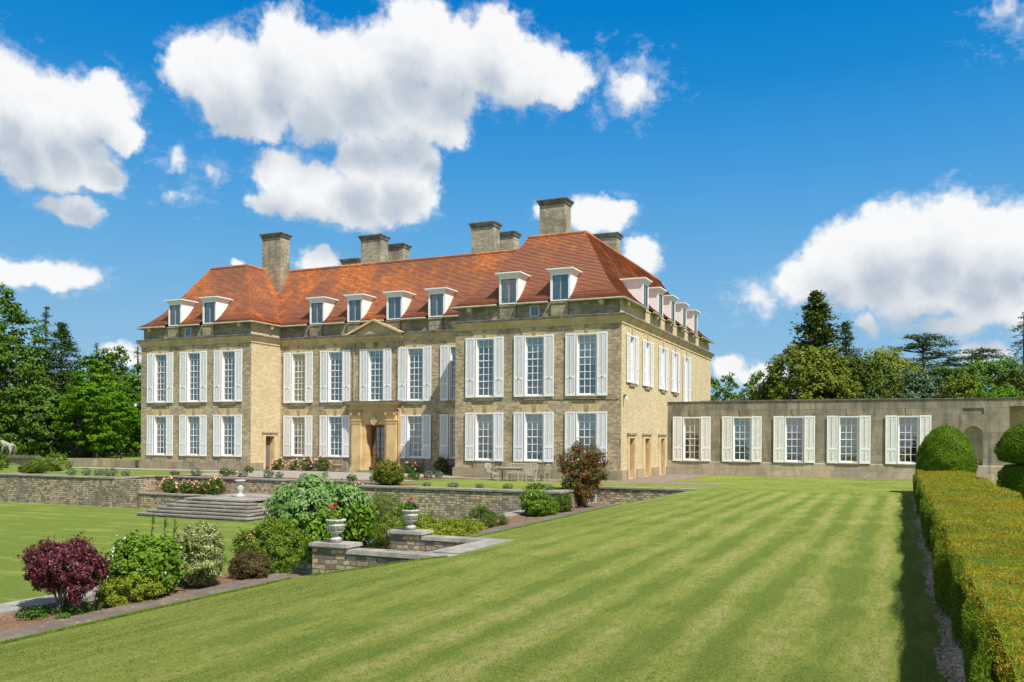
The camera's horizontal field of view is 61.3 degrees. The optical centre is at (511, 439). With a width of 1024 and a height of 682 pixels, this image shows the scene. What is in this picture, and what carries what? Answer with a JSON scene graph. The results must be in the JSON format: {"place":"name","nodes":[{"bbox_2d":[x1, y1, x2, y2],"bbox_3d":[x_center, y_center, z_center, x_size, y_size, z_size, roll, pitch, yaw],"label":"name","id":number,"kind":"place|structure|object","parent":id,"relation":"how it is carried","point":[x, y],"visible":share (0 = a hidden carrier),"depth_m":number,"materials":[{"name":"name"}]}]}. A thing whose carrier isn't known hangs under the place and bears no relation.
{"place":"outdoors","nodes":[
{"label":"outdoors","id":0,"kind":"place"},
{"bbox_2d":[0,501,401,603],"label":"sunk lawn","id":1,"kind":"structure","parent":0,"point":[23,525],"depth_m":37.73,"materials":[{"name":"green plant"}]},
{"bbox_2d":[0,471,155,507],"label":"retaining wall","id":2,"kind":"structure","parent":1,"relation":"on","point":[105,491],"depth_m":50.76,"materials":[{"name":"beige stone"}]},
{"bbox_2d":[137,492,211,508],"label":"planter wall","id":3,"kind":"structure","parent":1,"relation":"on","point":[150,500],"depth_m":47.80,"materials":[{"name":"beige stone"}]},
{"bbox_2d":[146,490,233,494],"bbox_3d":[-14.422,3.072,47.358,16.600,0.001,2.700,0,0,24],"label":"raised bed","id":4,"kind":"object","parent":3,"relation":"in","point":[156,491],"visible":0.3,"depth_m":49.40,"materials":[{"name":"soil"}]},
{"bbox_2d":[159,475,180,493],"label":"rose bush","id":5,"kind":"object","parent":4,"relation":"on","point":[172,486],"visible":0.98,"depth_m":48.37,"materials":[{"name":"green plant"}]},
{"bbox_2d":[197,474,225,494],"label":"rose bush","id":6,"kind":"object","parent":4,"relation":"on","point":[218,484],"visible":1,"depth_m":47.10,"materials":[{"name":"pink plant"}]},
{"bbox_2d":[136,493,274,521],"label":"garden steps","id":7,"kind":"structure","parent":1,"relation":"on","point":[230,507],"depth_m":43.35,"materials":[{"name":"grey stone"}]},
{"bbox_2d":[0,510,525,615],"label":"soil","id":8,"kind":"structure","parent":1,"relation":"on","point":[13,607],"depth_m":16.53,"materials":[{"name":"brown soil"}]},
{"bbox_2d":[357,484,595,521],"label":"retaining wall","id":9,"kind":"structure","parent":1,"relation":"on","point":[441,503],"depth_m":40.20,"materials":[{"name":"beige stone"}]},
{"bbox_2d":[0,440,469,481],"bbox_3d":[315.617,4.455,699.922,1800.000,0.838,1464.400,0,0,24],"label":"park ground","id":10,"kind":"structure","parent":0,"point":[14,468],"depth_m":58.78,"materials":[{"name":"green plant"}]},
{"bbox_2d":[0,282,63,455],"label":"oak tree","id":11,"kind":"object","parent":10,"relation":"on","point":[9,395],"visible":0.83,"depth_m":95.25,"materials":[{"name":"green plant"}]},
{"bbox_2d":[16,463,50,473],"bbox_3d":[-30.777,1.830,55.153,2.880,0.743,1.739,0,0,24],"label":"juniper","id":12,"kind":"object","parent":10,"relation":"on","point":[32,468],"visible":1,"depth_m":54.74,"materials":[{"name":"green plant"}]},
{"bbox_2d":[9,377,75,456],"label":"lime sapling","id":13,"kind":"object","parent":10,"relation":"on","point":[39,431],"visible":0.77,"depth_m":95.30,"materials":[{"name":"green plant"}]},
{"bbox_2d":[29,306,67,456],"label":"larch tree","id":14,"kind":"object","parent":10,"relation":"on","point":[45,314],"visible":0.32,"depth_m":100.75,"materials":[{"name":"green plant"}]},
{"bbox_2d":[28,447,74,471],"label":"boundary shrub","id":15,"kind":"object","parent":10,"relation":"on","point":[54,466],"visible":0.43,"depth_m":60.99,"materials":[{"name":"green plant"}]},
{"bbox_2d":[1,455,109,465],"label":"boundary wall","id":16,"kind":"structure","parent":10,"relation":"on","point":[20,459],"depth_m":68.86,"materials":[{"name":"stone"}]},
{"bbox_2d":[0,321,125,456],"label":"fir tree","id":17,"kind":"object","parent":10,"relation":"on","point":[61,333],"visible":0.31,"depth_m":100.18,"materials":[{"name":"green plant"}]},
{"bbox_2d":[53,378,109,457],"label":"spruce tree","id":18,"kind":"object","parent":10,"relation":"on","point":[79,451],"visible":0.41,"depth_m":96.65,"materials":[{"name":"green plant"}]},
{"bbox_2d":[50,360,140,457],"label":"maple tree","id":19,"kind":"object","parent":10,"relation":"on","point":[111,403],"visible":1,"depth_m":94.91,"materials":[{"name":"green plant"}]},
{"bbox_2d":[64,347,139,455],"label":"oak tree","id":20,"kind":"object","parent":10,"relation":"on","point":[101,358],"visible":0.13,"depth_m":106.49,"materials":[{"name":"green plant"}]},
{"bbox_2d":[94,345,135,451],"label":"oak tree","id":21,"kind":"object","parent":10,"relation":"on","point":[120,372],"visible":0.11,"depth_m":124.75,"materials":[{"name":"green plant"}]},
{"bbox_2d":[114,363,140,455],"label":"beech tree","id":22,"kind":"object","parent":10,"relation":"on","point":[133,380],"visible":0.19,"depth_m":107.83,"materials":[{"name":"green plant"}]},
{"bbox_2d":[121,393,140,456],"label":"beech tree","id":23,"kind":"object","parent":10,"relation":"on","point":[134,431],"visible":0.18,"depth_m":101.85,"materials":[{"name":"green plant"}]},
{"bbox_2d":[154,475,376,493],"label":"retaining wall","id":24,"kind":"structure","parent":10,"relation":"on","point":[259,485],"depth_m":49.08,"materials":[{"name":"beige stone"}]},
{"bbox_2d":[134,197,714,479],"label":"country house","id":25,"kind":"structure","parent":10,"relation":"on","point":[496,347],"depth_m":59.60,"materials":[{"name":"stone"}]},
{"bbox_2d":[146,409,172,460],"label":"window","id":26,"kind":"structure","parent":25,"relation":"in","point":[157,413],"depth_m":63.97,"materials":[{"name":"white paint"}]},
{"bbox_2d":[147,347,172,404],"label":"window","id":27,"kind":"structure","parent":25,"relation":"in","point":[157,351],"depth_m":64.02,"materials":[{"name":"white paint"}]},
{"bbox_2d":[179,345,206,404],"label":"window","id":28,"kind":"structure","parent":25,"relation":"in","point":[191,350],"depth_m":62.69,"materials":[{"name":"white paint"}]},
{"bbox_2d":[179,409,206,461],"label":"window","id":29,"kind":"structure","parent":25,"relation":"in","point":[184,448],"depth_m":62.67,"materials":[{"name":"white paint"}]},
{"bbox_2d":[213,343,241,403],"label":"window","id":30,"kind":"structure","parent":25,"relation":"in","point":[221,368],"depth_m":61.38,"materials":[{"name":"white paint"}]},
{"bbox_2d":[213,408,241,462],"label":"window","id":31,"kind":"structure","parent":25,"relation":"in","point":[225,413],"depth_m":61.31,"materials":[{"name":"white paint"}]},
{"bbox_2d":[262,432,278,469],"bbox_3d":[-17.703,0.849,62.265,0.880,2.750,1.650,0,0,24],"label":"doorway","id":32,"kind":"structure","parent":25,"relation":"in","point":[273,435],"depth_m":62.53,"materials":[{"name":"stone"}]},
{"bbox_2d":[283,409,311,461],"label":"window","id":33,"kind":"structure","parent":25,"relation":"in","point":[301,435],"depth_m":62.75,"materials":[{"name":"white paint"}]},
{"bbox_2d":[283,345,312,404],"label":"window","id":34,"kind":"structure","parent":25,"relation":"in","point":[298,363],"depth_m":62.76,"materials":[{"name":"white paint"}]},
{"bbox_2d":[319,409,349,462],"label":"window","id":35,"kind":"structure","parent":25,"relation":"in","point":[326,448],"depth_m":61.39,"materials":[{"name":"white paint"}]},
{"bbox_2d":[320,344,349,404],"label":"window","id":36,"kind":"structure","parent":25,"relation":"in","point":[333,350],"depth_m":61.40,"materials":[{"name":"white paint"}]},
{"bbox_2d":[359,342,391,400],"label":"window","id":37,"kind":"structure","parent":25,"relation":"in","point":[386,353],"depth_m":60.04,"materials":[{"name":"white paint"}]},
{"bbox_2d":[398,340,430,403],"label":"window","id":38,"kind":"structure","parent":25,"relation":"in","point":[415,348],"depth_m":58.73,"materials":[{"name":"white paint"}]},
{"bbox_2d":[400,408,430,464],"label":"window","id":39,"kind":"structure","parent":25,"relation":"in","point":[407,453],"depth_m":58.62,"materials":[{"name":"white paint"}]},
{"bbox_2d":[440,407,454,464],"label":"window","id":40,"kind":"structure","parent":25,"relation":"in","point":[443,417],"depth_m":57.51,"materials":[{"name":"white paint"}]},
{"bbox_2d":[440,338,455,402],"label":"window","id":41,"kind":"structure","parent":25,"relation":"in","point":[448,353],"depth_m":57.52,"materials":[{"name":"white paint"}]},
{"bbox_2d":[465,405,502,467],"bbox_3d":[-1.631,-0.171,52.985,2.574,3.835,0.520,0,0,24],"label":"window","id":42,"kind":"structure","parent":25,"relation":"in","point":[486,418],"depth_m":53.05,"materials":[{"name":"white paint"}]},
{"bbox_2d":[465,329,503,400],"bbox_3d":[-1.606,-4.519,52.989,2.575,4.300,0.513,0,0,24],"label":"window","id":43,"kind":"structure","parent":25,"relation":"in","point":[473,357],"depth_m":53.07,"materials":[{"name":"white paint"}]},
{"bbox_2d":[513,404,553,468],"bbox_3d":[1.349,-0.155,51.641,2.578,3.835,0.520,0,0,24],"label":"window","id":44,"kind":"structure","parent":25,"relation":"in","point":[542,420],"depth_m":51.67,"materials":[{"name":"white paint"}]},
{"bbox_2d":[514,327,553,399],"bbox_3d":[1.374,-4.503,51.646,2.572,4.300,0.510,0,0,24],"label":"window","id":45,"kind":"structure","parent":25,"relation":"in","point":[524,344],"depth_m":51.72,"materials":[{"name":"white paint"}]},
{"bbox_2d":[565,404,606,468],"bbox_3d":[4.357,-0.139,50.285,2.571,3.835,0.520,0,0,24],"label":"window","id":46,"kind":"structure","parent":25,"relation":"in","point":[586,419],"depth_m":50.35,"materials":[{"name":"white paint"}]},
{"bbox_2d":[565,324,607,398],"bbox_3d":[4.382,-4.486,50.287,2.577,4.300,0.516,0,0,24],"label":"window","id":47,"kind":"structure","parent":25,"relation":"in","point":[591,346],"depth_m":50.36,"materials":[{"name":"white paint"}]},
{"bbox_2d":[627,433,637,478],"bbox_3d":[6.777,0.997,51.308,0.880,2.720,1.860,0,0,24],"label":"doorway","id":48,"kind":"structure","parent":25,"relation":"in","point":[631,437],"depth_m":51.72,"materials":[{"name":"stone"}]},
{"bbox_2d":[627,326,638,386],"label":"window","id":49,"kind":"structure","parent":25,"relation":"in","point":[632,340],"depth_m":51.63,"materials":[{"name":"white paint"}]},
{"bbox_2d":[642,433,652,476],"bbox_3d":[8.145,1.004,54.344,0.880,2.720,2.000,0,0,24],"label":"doorway","id":50,"kind":"structure","parent":25,"relation":"in","point":[646,438],"depth_m":54.82,"materials":[{"name":"stone"}]},
{"bbox_2d":[643,333,653,389],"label":"window","id":51,"kind":"structure","parent":25,"relation":"in","point":[648,383],"depth_m":54.76,"materials":[{"name":"white paint"}]},
{"bbox_2d":[658,434,666,474],"bbox_3d":[9.691,1.012,57.771,0.880,2.720,2.000,0,0,24],"label":"doorway","id":52,"kind":"structure","parent":25,"relation":"in","point":[661,437],"depth_m":58.22,"materials":[{"name":"stone"}]},
{"bbox_2d":[659,339,668,392],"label":"window","id":53,"kind":"structure","parent":25,"relation":"in","point":[662,349],"depth_m":58.30,"materials":[{"name":"white paint"}]},
{"bbox_2d":[671,344,679,394],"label":"window","id":54,"kind":"structure","parent":25,"relation":"in","point":[675,348],"depth_m":61.37,"materials":[{"name":"white paint"}]},
{"bbox_2d":[683,349,690,401],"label":"window","id":55,"kind":"structure","parent":25,"relation":"in","point":[686,353],"depth_m":64.55,"materials":[{"name":"white paint"}]},
{"bbox_2d":[720,372,745,399],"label":"woodland tree","id":56,"kind":"object","parent":10,"relation":"on","point":[731,396],"visible":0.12,"depth_m":144.32,"materials":[{"name":"green plant"}]},
{"bbox_2d":[748,341,861,399],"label":"yew tree","id":57,"kind":"object","parent":10,"relation":"on","point":[816,368],"visible":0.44,"depth_m":87.84,"materials":[{"name":"green plant"}]},
{"bbox_2d":[780,289,849,399],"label":"redwood tree","id":58,"kind":"object","parent":10,"relation":"on","point":[823,334],"visible":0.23,"depth_m":104.13,"materials":[{"name":"green plant"}]},
{"bbox_2d":[835,320,863,382],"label":"blue cedar","id":59,"kind":"object","parent":10,"relation":"on","point":[844,326],"visible":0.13,"depth_m":109.87,"materials":[{"name":"green plant"}]},
{"bbox_2d":[824,354,904,398],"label":"yew tree","id":60,"kind":"object","parent":10,"relation":"on","point":[868,370],"visible":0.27,"depth_m":90.13,"materials":[{"name":"green plant"}]},
{"bbox_2d":[857,345,925,398],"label":"lime tree","id":61,"kind":"object","parent":10,"relation":"on","point":[896,358],"visible":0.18,"depth_m":98.73,"materials":[{"name":"green plant"}]},
{"bbox_2d":[900,369,948,398],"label":"birch tree","id":62,"kind":"object","parent":10,"relation":"on","point":[915,381],"visible":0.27,"depth_m":94.86,"materials":[{"name":"green plant"}]},
{"bbox_2d":[882,332,973,376],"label":"lebanon cedar","id":63,"kind":"object","parent":10,"relation":"on","point":[924,358],"visible":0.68,"depth_m":119.04,"materials":[{"name":"green plant"}]},
{"bbox_2d":[921,364,983,397],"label":"ash tree","id":64,"kind":"object","parent":10,"relation":"on","point":[944,372],"visible":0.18,"depth_m":97.26,"materials":[{"name":"green plant"}]},
{"bbox_2d":[934,371,980,397],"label":"holly tree","id":65,"kind":"object","parent":10,"relation":"on","point":[953,383],"visible":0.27,"depth_m":90.99,"materials":[{"name":"green plant"}]},
{"bbox_2d":[937,347,1009,375],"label":"lebanon cedar","id":66,"kind":"object","parent":10,"relation":"on","point":[980,352],"visible":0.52,"depth_m":114.05,"materials":[{"name":"green plant"}]},
{"bbox_2d":[954,355,1023,396],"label":"ash tree","id":67,"kind":"object","parent":10,"relation":"on","point":[988,370],"visible":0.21,"depth_m":98.96,"materials":[{"name":"green plant"}]},
{"bbox_2d":[970,384,1023,397],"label":"hazel tree","id":68,"kind":"object","parent":10,"relation":"on","point":[1002,392],"visible":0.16,"depth_m":85.14,"materials":[{"name":"green plant"}]},
{"bbox_2d":[987,364,1023,396],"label":"holly tree","id":69,"kind":"object","parent":10,"relation":"on","point":[1005,381],"visible":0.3,"depth_m":88.31,"materials":[{"name":"green plant"}]},
{"bbox_2d":[1001,312,1023,386],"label":"larch tree","id":70,"kind":"object","parent":10,"relation":"on","point":[1021,358],"visible":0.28,"depth_m":100.51,"materials":[{"name":"green plant"}]},
{"bbox_2d":[60,467,463,480],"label":"terrace paving","id":71,"kind":"structure","parent":0,"point":[335,475],"depth_m":56.05,"materials":[{"name":"beige stone"}]},
{"bbox_2d":[178,470,451,484],"bbox_3d":[-11.123,2.249,52.839,19.100,0.002,14.000,0,0,24],"label":"flower bed","id":72,"kind":"object","parent":71,"relation":"on","point":[421,478],"visible":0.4,"depth_m":50.27,"materials":[{"name":"soil"}]},
{"bbox_2d":[369,458,406,484],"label":"mahonia bush","id":73,"kind":"object","parent":72,"relation":"on","point":[385,473],"visible":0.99,"depth_m":42.71,"materials":[{"name":"green plant"}]},
{"bbox_2d":[0,504,617,640],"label":"brick path","id":74,"kind":"structure","parent":0,"point":[22,631],"depth_m":16.52,"materials":[{"name":"brown brick"}]},
{"bbox_2d":[0,475,1000,681],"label":"lawn","id":75,"kind":"structure","parent":0,"point":[852,492],"depth_m":12.10,"materials":[{"name":"green plant"}]},
{"bbox_2d":[0,503,601,630],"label":"planting bed","id":76,"kind":"object","parent":75,"relation":"on","point":[9,621],"visible":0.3,"depth_m":17.40,"materials":[{"name":"soil"}]},
{"bbox_2d":[14,601,103,620],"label":"weeds","id":77,"kind":"object","parent":76,"relation":"on","point":[31,613],"visible":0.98,"depth_m":15.19,"materials":[{"name":"green plant"}]},
{"bbox_2d":[13,530,113,613],"bbox_3d":[-8.063,2.426,15.537,1.544,1.519,1.489,0,0,41],"label":"barberry bush","id":78,"kind":"object","parent":76,"relation":"on","point":[48,562],"visible":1,"depth_m":15.29,"materials":[{"name":"purple plant"}]},
{"bbox_2d":[92,571,169,606],"bbox_3d":[-7.308,2.863,16.547,0.977,0.665,1.296,0,0,45],"label":"spirea bush","id":79,"kind":"object","parent":76,"relation":"on","point":[108,596],"visible":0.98,"depth_m":16.32,"materials":[{"name":"yellow plant"}]},
{"bbox_2d":[100,525,191,597],"bbox_3d":[-7.394,2.452,17.354,1.820,1.475,1.498,0,0,41],"label":"mock orange","id":80,"kind":"object","parent":76,"relation":"on","point":[144,555],"visible":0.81,"depth_m":16.92,"materials":[{"name":"green plant"}]},
{"bbox_2d":[169,520,227,586],"bbox_3d":[-6.729,2.461,18.438,1.242,1.460,1.262,0,0,-26],"label":"variegated shrub","id":81,"kind":"object","parent":76,"relation":"on","point":[193,539],"visible":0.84,"depth_m":18.22,"materials":[{"name":"green plant"}]},
{"bbox_2d":[223,547,272,579],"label":"bronze shrub","id":82,"kind":"object","parent":76,"relation":"on","point":[256,565],"visible":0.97,"depth_m":19.26,"materials":[{"name":"brown plant"}]},
{"bbox_2d":[228,514,309,573],"bbox_3d":[-5.680,2.502,20.648,1.956,1.392,1.539,0,0,43],"label":"rose shrub","id":83,"kind":"object","parent":76,"relation":"on","point":[280,533],"visible":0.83,"depth_m":20.43,"materials":[{"name":"green plant"}]},
{"bbox_2d":[262,473,379,563],"bbox_3d":[-5.046,2.054,22.607,2.482,2.348,2.866,0,0,45],"label":"whitebeam shrub","id":84,"kind":"object","parent":76,"relation":"on","point":[315,492],"visible":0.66,"depth_m":22.02,"materials":[{"name":"green plant"}]},
{"bbox_2d":[309,478,376,547],"bbox_3d":[-4.545,2.128,23.306,1.958,2.166,1.799,0,0,24],"label":"dogwood shrub","id":85,"kind":"object","parent":76,"relation":"on","point":[367,538],"visible":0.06,"depth_m":23.01,"materials":[{"name":"green plant"}]},
{"bbox_2d":[366,489,422,548],"bbox_3d":[-3.499,2.317,24.992,1.925,1.786,1.945,0,0,6],"label":"fuchsia shrub","id":86,"kind":"object","parent":76,"relation":"on","point":[383,541],"visible":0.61,"depth_m":24.67,"materials":[{"name":"green plant"}]},
{"bbox_2d":[394,510,487,535],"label":"ground cover","id":87,"kind":"object","parent":76,"relation":"on","point":[449,526],"visible":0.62,"depth_m":27.83,"materials":[{"name":"yellow plant"}]},
{"bbox_2d":[463,501,508,527],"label":"geranium clump","id":88,"kind":"object","parent":76,"relation":"on","point":[484,513],"visible":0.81,"depth_m":30.97,"materials":[{"name":"green plant"}]},
{"bbox_2d":[518,486,560,516],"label":"bush","id":89,"kind":"object","parent":76,"relation":"on","point":[542,505],"visible":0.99,"depth_m":35.45,"materials":[{"name":"green plant"}]},
{"bbox_2d":[552,491,573,512],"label":"rose bush","id":90,"kind":"object","parent":76,"relation":"on","point":[566,502],"visible":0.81,"depth_m":37.26,"materials":[{"name":"green plant"}]},
{"bbox_2d":[553,437,613,506],"bbox_3d":[3.168,1.573,40.279,2.447,3.370,2.422,0,0,-32],"label":"photinia shrub","id":91,"kind":"object","parent":76,"relation":"on","point":[584,480],"visible":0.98,"depth_m":39.85,"materials":[{"name":"brown plant"}]},
{"bbox_2d":[308,540,458,573],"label":"pier wall","id":92,"kind":"structure","parent":75,"relation":"on","point":[328,556],"depth_m":18.88,"materials":[{"name":"grey stone"}]},
{"bbox_2d":[326,518,345,542],"bbox_3d":[-3.929,2.038,19.286,0.460,0.521,0.453,0,0,24],"label":"urn","id":93,"kind":"object","parent":92,"relation":"on","point":[335,528],"visible":0.97,"depth_m":19.16,"materials":[{"name":"stone"}]},
{"bbox_2d":[387,528,514,551],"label":"pier wall","id":94,"kind":"structure","parent":75,"relation":"on","point":[418,540],"depth_m":21.56,"materials":[{"name":"grey stone"}]},
{"bbox_2d":[402,509,418,529],"bbox_3d":[-2.578,2.046,21.967,0.460,0.521,0.453,0,0,24],"label":"urn","id":95,"kind":"object","parent":94,"relation":"on","point":[410,517],"visible":0.99,"depth_m":21.84,"materials":[{"name":"stone"}]},
{"bbox_2d":[428,539,508,553],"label":"lawn steps","id":96,"kind":"structure","parent":75,"relation":"on","point":[466,547],"depth_m":19.34,"materials":[{"name":"grey stone"}]},
{"bbox_2d":[597,486,711,503],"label":"retaining wall","id":97,"kind":"structure","parent":75,"relation":"on","point":[615,495],"depth_m":41.75,"materials":[{"name":"beige stone"}]},
{"bbox_2d":[667,397,1023,480],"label":"garden wing","id":98,"kind":"structure","parent":75,"relation":"on","point":[881,438],"depth_m":55.02,"materials":[{"name":"beige stone"}]},
{"bbox_2d":[673,416,710,461],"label":"window","id":99,"kind":"structure","parent":98,"relation":"in","point":[702,425],"depth_m":58.54,"materials":[{"name":"white paint"}]},
{"bbox_2d":[722,416,761,462],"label":"window","id":100,"kind":"structure","parent":98,"relation":"in","point":[745,449],"depth_m":57.20,"materials":[{"name":"white paint"}]},
{"bbox_2d":[773,416,814,463],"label":"window","id":101,"kind":"structure","parent":98,"relation":"in","point":[793,424],"depth_m":55.84,"materials":[{"name":"white paint"}]},
{"bbox_2d":[827,415,870,463],"bbox_3d":[21.200,0.049,54.434,2.554,3.050,0.507,0,0,24],"label":"window","id":102,"kind":"structure","parent":98,"relation":"in","point":[844,435],"depth_m":54.49,"materials":[{"name":"white paint"}]},
{"bbox_2d":[885,415,930,464],"bbox_3d":[24.303,0.066,53.039,2.551,3.050,0.500,0,0,24],"label":"window","id":103,"kind":"structure","parent":98,"relation":"in","point":[907,425],"depth_m":53.12,"materials":[{"name":"white paint"}]},
{"bbox_2d":[912,498,965,681],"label":"leaf litter","id":104,"kind":"object","parent":75,"relation":"on","point":[941,620],"visible":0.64,"depth_m":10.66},
{"bbox_2d":[915,424,977,473],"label":"topiary dome","id":105,"kind":"structure","parent":75,"relation":"on","point":[947,447],"depth_m":37.61,"materials":[{"name":"green plant"}]},
{"bbox_2d":[912,469,1023,681],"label":"hedge","id":106,"kind":"object","parent":75,"relation":"on","point":[972,527],"visible":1,"depth_m":10.50,"materials":[{"name":"green plant"}]},
{"bbox_2d":[993,422,1023,498],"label":"topiary yew","id":107,"kind":"object","parent":75,"relation":"on","point":[1009,446],"visible":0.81,"depth_m":29.66,"materials":[{"name":"green plant"}]},
{"bbox_2d":[0,0,1023,502],"label":"sky","id":108,"kind":"structure","parent":0,"point":[753,158],"materials":[{"name":"blue"}]},
{"bbox_2d":[451,474,1000,484],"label":"terrace path","id":109,"kind":"structure","parent":0,"point":[661,479],"depth_m":50.59,"materials":[{"name":"stone"}]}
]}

